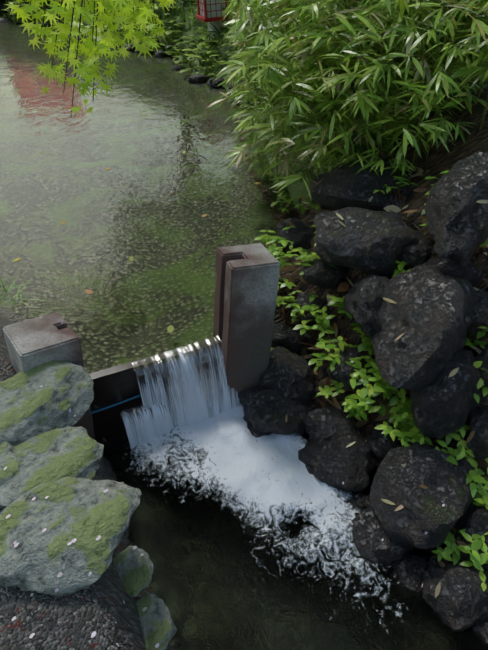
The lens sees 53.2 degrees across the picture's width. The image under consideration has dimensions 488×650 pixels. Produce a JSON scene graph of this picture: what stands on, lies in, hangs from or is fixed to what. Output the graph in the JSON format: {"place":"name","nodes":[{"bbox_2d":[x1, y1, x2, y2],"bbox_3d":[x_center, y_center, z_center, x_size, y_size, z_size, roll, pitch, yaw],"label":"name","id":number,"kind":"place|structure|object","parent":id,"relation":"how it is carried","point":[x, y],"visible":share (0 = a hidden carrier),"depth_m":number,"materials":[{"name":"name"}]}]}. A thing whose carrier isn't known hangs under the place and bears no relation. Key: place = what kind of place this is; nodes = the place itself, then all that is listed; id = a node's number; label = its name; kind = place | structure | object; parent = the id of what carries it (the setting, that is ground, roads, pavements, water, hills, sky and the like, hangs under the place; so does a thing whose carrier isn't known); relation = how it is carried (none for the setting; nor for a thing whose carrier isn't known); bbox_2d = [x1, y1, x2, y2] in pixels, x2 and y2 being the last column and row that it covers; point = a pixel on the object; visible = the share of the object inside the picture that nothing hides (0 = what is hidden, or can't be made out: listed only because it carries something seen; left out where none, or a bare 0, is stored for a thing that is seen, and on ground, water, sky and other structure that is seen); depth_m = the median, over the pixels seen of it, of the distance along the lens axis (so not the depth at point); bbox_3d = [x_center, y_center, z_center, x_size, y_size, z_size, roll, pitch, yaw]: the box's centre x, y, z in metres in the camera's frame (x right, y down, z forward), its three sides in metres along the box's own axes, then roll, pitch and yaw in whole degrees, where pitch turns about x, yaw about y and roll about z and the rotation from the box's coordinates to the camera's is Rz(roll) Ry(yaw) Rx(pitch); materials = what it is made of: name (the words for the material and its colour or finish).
{"place":"outdoors","nodes":[
{"label":"outdoors","id":0,"kind":"place"},
{"bbox_2d":[0,21,301,373],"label":"pond water","id":1,"kind":"structure","parent":0,"point":[122,210],"depth_m":3.87,"materials":[{"name":"green liquid"}]},
{"bbox_2d":[0,0,487,649],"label":"ground","id":2,"kind":"structure","parent":0,"point":[104,612],"depth_m":2.51,"materials":[{"name":"brown soil"}]},
{"bbox_2d":[0,2,8,15],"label":"wall stone","id":3,"kind":"object","parent":2,"relation":"on","point":[2,6],"visible":0.37,"depth_m":13.15,"materials":[{"name":"grey stone"}]},
{"bbox_2d":[0,17,12,21],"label":"shore rock","id":4,"kind":"object","parent":2,"relation":"on","point":[5,19],"visible":0.44,"depth_m":12.83,"materials":[{"name":"grey stone"}]},
{"bbox_2d":[0,442,19,483],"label":"mossy rock","id":5,"kind":"object","parent":2,"relation":"on","point":[9,459],"visible":0.5,"depth_m":1.67,"materials":[{"name":"stone"}]},
{"bbox_2d":[10,2,34,16],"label":"wall stone","id":6,"kind":"object","parent":2,"relation":"on","point":[15,15],"visible":0.1,"depth_m":12.93,"materials":[{"name":"grey stone"}]},
{"bbox_2d":[0,360,93,445],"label":"mossy rock","id":7,"kind":"object","parent":2,"relation":"on","point":[30,407],"visible":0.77,"depth_m":1.93,"materials":[{"name":"grey stone"}]},
{"bbox_2d":[2,312,94,439],"bbox_3d":[-0.916,0.482,2.413,0.256,1.070,0.275,-20,39,-33],"label":"post","id":8,"kind":"object","parent":2,"relation":"on","point":[33,342],"visible":0.4,"depth_m":2.11,"materials":[{"name":"concrete"}]},
{"bbox_2d":[0,426,103,507],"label":"mossy rock","id":9,"kind":"object","parent":2,"relation":"on","point":[56,454],"visible":0.67,"depth_m":1.70,"materials":[{"name":"green stone"}]},
{"bbox_2d":[0,477,141,595],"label":"mossy rock","id":10,"kind":"object","parent":2,"relation":"on","point":[85,513],"visible":0.98,"depth_m":1.44,"materials":[{"name":"grey stone"}]},
{"bbox_2d":[120,44,135,50],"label":"shore rock","id":11,"kind":"object","parent":2,"relation":"on","point":[129,48],"visible":0.27,"depth_m":9.31,"materials":[{"name":"grey stone"}]},
{"bbox_2d":[0,0,258,109],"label":"shrubs","id":12,"kind":"object","parent":2,"relation":"on","point":[190,57],"visible":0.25,"depth_m":8.47,"materials":[{"name":"green plant"}]},
{"bbox_2d":[113,546,152,597],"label":"mossy rock","id":13,"kind":"object","parent":2,"relation":"on","point":[134,568],"visible":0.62,"depth_m":1.65,"materials":[{"name":"green stone"}]},
{"bbox_2d":[136,45,153,53],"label":"shore rock","id":14,"kind":"object","parent":2,"relation":"on","point":[138,51],"visible":0.17,"depth_m":9.09,"materials":[{"name":"grey stone"}]},
{"bbox_2d":[90,339,221,443],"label":"weir planks","id":15,"kind":"object","parent":2,"relation":"on","point":[108,423],"visible":0.33,"depth_m":2.42,"materials":[{"name":"brown wood"}]},
{"bbox_2d":[121,336,239,449],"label":"waterfall","id":16,"kind":"structure","parent":15,"relation":"attached to","point":[190,398],"depth_m":2.44,"materials":[{"name":"white liquid"}]},
{"bbox_2d":[136,593,176,649],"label":"mossy rock","id":17,"kind":"object","parent":2,"relation":"on","point":[158,625],"visible":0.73,"depth_m":1.56,"materials":[{"name":"grey stone"}]},
{"bbox_2d":[154,49,167,56],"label":"shore rock","id":18,"kind":"object","parent":2,"relation":"on","point":[159,53],"visible":0.67,"depth_m":8.82,"materials":[{"name":"grey stone"}]},
{"bbox_2d":[187,74,207,81],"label":"shore rock","id":19,"kind":"object","parent":2,"relation":"on","point":[198,77],"visible":0.67,"depth_m":7.22,"materials":[{"name":"grey stone"}]},
{"bbox_2d":[196,0,228,38],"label":"lantern","id":20,"kind":"object","parent":2,"relation":"on","point":[209,12],"visible":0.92,"depth_m":7.90,"materials":[{"name":"red"}]},
{"bbox_2d":[207,77,224,86],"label":"shore rock","id":21,"kind":"object","parent":2,"relation":"on","point":[211,82],"visible":0.65,"depth_m":6.95,"materials":[{"name":"grey stone"}]},
{"bbox_2d":[3,317,444,647],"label":"fallen petals","id":22,"kind":"object","parent":2,"relation":"on","point":[93,634],"visible":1,"depth_m":1.42,"materials":[{"name":"plant"}]},
{"bbox_2d":[228,83,242,91],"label":"shore rock","id":23,"kind":"object","parent":2,"relation":"on","point":[230,87],"visible":0.27,"depth_m":6.71,"materials":[{"name":"grey stone"}]},
{"bbox_2d":[0,171,487,590],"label":"bank plants","id":24,"kind":"object","parent":2,"relation":"on","point":[406,433],"visible":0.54,"depth_m":2.32,"materials":[{"name":"green plant"}]},
{"bbox_2d":[2,105,487,597],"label":"fallen leaves","id":25,"kind":"object","parent":2,"relation":"on","point":[170,328],"visible":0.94,"depth_m":2.02,"materials":[{"name":"brown plant"}]},
{"bbox_2d":[213,243,279,404],"bbox_3d":[-0.021,0.196,2.625,0.245,1.260,0.235,-9,36,-20],"label":"post","id":26,"kind":"object","parent":2,"relation":"on","point":[246,283],"visible":0.58,"depth_m":2.34,"materials":[{"name":"concrete"}]},
{"bbox_2d":[238,386,312,437],"bbox_3d":[0.161,0.475,2.575,0.417,0.298,0.332,2,38,2],"label":"lava rock","id":27,"kind":"object","parent":2,"relation":"on","point":[266,411],"visible":0.62,"depth_m":2.47,"materials":[{"name":"black stone"}]},
{"bbox_2d":[258,346,314,404],"bbox_3d":[0.239,0.290,2.632,0.318,0.309,0.309,23,44,27],"label":"lava rock","id":28,"kind":"object","parent":2,"relation":"on","point":[287,373],"visible":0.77,"depth_m":2.53,"materials":[{"name":"black stone"}]},
{"bbox_2d":[271,324,310,352],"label":"lava rock","id":29,"kind":"object","parent":2,"relation":"on","point":[288,338],"visible":0.58,"depth_m":2.74,"materials":[{"name":"black stone"}]},
{"bbox_2d":[277,218,315,250],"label":"lava rock","id":30,"kind":"object","parent":2,"relation":"on","point":[301,235],"visible":0.73,"depth_m":3.22,"materials":[{"name":"black stone"}]},
{"bbox_2d":[294,292,329,323],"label":"lava rock","id":31,"kind":"object","parent":2,"relation":"on","point":[302,298],"visible":0.58,"depth_m":2.70,"materials":[{"name":"grey stone"}]},
{"bbox_2d":[301,259,349,289],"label":"lava rock","id":32,"kind":"object","parent":2,"relation":"on","point":[330,277],"visible":0.88,"depth_m":2.64,"materials":[{"name":"black stone"}]},
{"bbox_2d":[303,406,358,441],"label":"lava rock","id":33,"kind":"object","parent":2,"relation":"on","point":[323,423],"visible":0.67,"depth_m":2.41,"materials":[{"name":"black stone"}]},
{"bbox_2d":[298,431,375,491],"bbox_3d":[0.445,0.653,2.362,0.371,0.296,0.357,10,39,12],"label":"lava rock","id":34,"kind":"object","parent":2,"relation":"on","point":[334,462],"visible":0.81,"depth_m":2.24,"materials":[{"name":"black stone"}]},
{"bbox_2d":[207,0,487,212],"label":"bamboo bush","id":35,"kind":"object","parent":2,"relation":"on","point":[332,62],"visible":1,"depth_m":2.89,"materials":[{"name":"green plant"}]},
{"bbox_2d":[326,346,371,388],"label":"lava rock","id":36,"kind":"object","parent":2,"relation":"on","point":[342,371],"visible":0.58,"depth_m":2.45,"materials":[{"name":"black stone"}]},
{"bbox_2d":[349,494,371,509],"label":"lava rock","id":37,"kind":"object","parent":2,"relation":"on","point":[362,501],"visible":0.23,"depth_m":2.18,"materials":[{"name":"grey stone"}]},
{"bbox_2d":[310,155,412,210],"bbox_3d":[0.764,-0.851,3.026,0.708,0.388,0.543,9,39,11],"label":"lava rock","id":38,"kind":"object","parent":2,"relation":"on","point":[343,186],"visible":0.65,"depth_m":2.85,"materials":[{"name":"black stone"}]},
{"bbox_2d":[343,273,388,337],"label":"lava rock","id":39,"kind":"object","parent":2,"relation":"on","point":[363,299],"visible":0.65,"depth_m":2.23,"materials":[{"name":"grey stone"}]},
{"bbox_2d":[313,207,425,277],"bbox_3d":[0.650,-0.437,2.502,0.597,0.298,0.476,8,39,11],"label":"lava rock","id":40,"kind":"object","parent":2,"relation":"on","point":[369,241],"visible":0.96,"depth_m":2.35,"materials":[{"name":"grey stone"}]},
{"bbox_2d":[399,238,431,268],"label":"lava rock","id":41,"kind":"object","parent":40,"relation":"on","point":[412,256],"visible":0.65,"depth_m":2.34,"materials":[{"name":"black stone"}]},
{"bbox_2d":[265,157,487,494],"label":"leaf litter","id":42,"kind":"object","parent":2,"relation":"on","point":[343,286],"visible":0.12,"depth_m":2.61,"materials":[{"name":"plant"}]},
{"bbox_2d":[352,508,414,563],"bbox_3d":[0.581,0.909,2.074,0.283,0.199,0.254,17,41,20],"label":"lava rock","id":43,"kind":"object","parent":2,"relation":"on","point":[368,533],"visible":0.56,"depth_m":2.00,"materials":[{"name":"grey stone"}]},
{"bbox_2d":[366,423,409,457],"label":"lava rock","id":44,"kind":"object","parent":2,"relation":"on","point":[380,444],"visible":0.46,"depth_m":2.26,"materials":[{"name":"black stone"}]},
{"bbox_2d":[391,553,429,591],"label":"lava rock","id":45,"kind":"object","parent":2,"relation":"on","point":[411,569],"visible":0.42,"depth_m":1.96,"materials":[{"name":"grey stone"}]},
{"bbox_2d":[369,441,478,550],"bbox_3d":[0.749,0.704,2.058,0.393,0.393,0.498,20,42,23],"label":"lava rock","id":46,"kind":"object","parent":2,"relation":"on","point":[403,473],"visible":0.96,"depth_m":1.94,"materials":[{"name":"grey stone"}]},
{"bbox_2d":[371,264,478,390],"bbox_3d":[0.789,0.017,2.155,0.410,0.544,0.680,15,40,18],"label":"lava rock","id":47,"kind":"object","parent":2,"relation":"on","point":[427,314],"visible":0.94,"depth_m":1.98,"materials":[{"name":"grey stone"}]},
{"bbox_2d":[424,256,483,286],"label":"lava rock","id":48,"kind":"object","parent":47,"relation":"on","point":[471,273],"visible":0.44,"depth_m":2.20,"materials":[{"name":"black stone"}]},
{"bbox_2d":[425,152,487,267],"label":"lava rock","id":49,"kind":"object","parent":48,"relation":"on","point":[456,212],"visible":1,"depth_m":1.97,"materials":[{"name":"grey stone"}]},
{"bbox_2d":[410,349,487,438],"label":"lava rock","id":50,"kind":"object","parent":2,"relation":"on","point":[443,404],"visible":0.75,"depth_m":1.98,"materials":[{"name":"black stone"}]},
{"bbox_2d":[422,554,487,631],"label":"lava rock","id":51,"kind":"object","parent":2,"relation":"on","point":[459,602],"visible":0.77,"depth_m":1.80,"materials":[{"name":"grey stone"}]},
{"bbox_2d":[451,497,487,569],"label":"lava rock","id":52,"kind":"object","parent":2,"relation":"on","point":[473,519],"visible":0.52,"depth_m":1.91,"materials":[{"name":"grey stone"}]},
{"bbox_2d":[466,405,487,458],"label":"lava rock","id":53,"kind":"object","parent":2,"relation":"on","point":[477,444],"visible":0.94,"depth_m":2.02,"materials":[{"name":"black stone"}]},
{"bbox_2d":[467,289,487,336],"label":"lava rock","id":54,"kind":"object","parent":2,"relation":"on","point":[479,314],"visible":0.56,"depth_m":2.06,"materials":[{"name":"black stone"}]},
{"bbox_2d":[472,619,487,644],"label":"lava rock","id":55,"kind":"object","parent":2,"relation":"on","point":[480,628],"visible":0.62,"depth_m":1.78,"materials":[{"name":"grey stone"}]},
{"bbox_2d":[474,347,487,389],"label":"lava rock","id":56,"kind":"object","parent":2,"relation":"on","point":[483,356],"visible":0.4,"depth_m":2.05,"materials":[{"name":"black stone"}]},
{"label":"tree trunk","id":57,"kind":"object","parent":2,"relation":"on","visible":0},
{"bbox_2d":[4,0,175,117],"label":"maple branch","id":58,"kind":"object","parent":57,"relation":"attached to","point":[128,8],"visible":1,"depth_m":1.50,"materials":[{"name":"green plant"}]},
{"bbox_2d":[102,401,487,649],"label":"stream water","id":59,"kind":"structure","parent":0,"point":[241,535],"depth_m":2.02,"materials":[{"name":"white liquid"}]}
]}

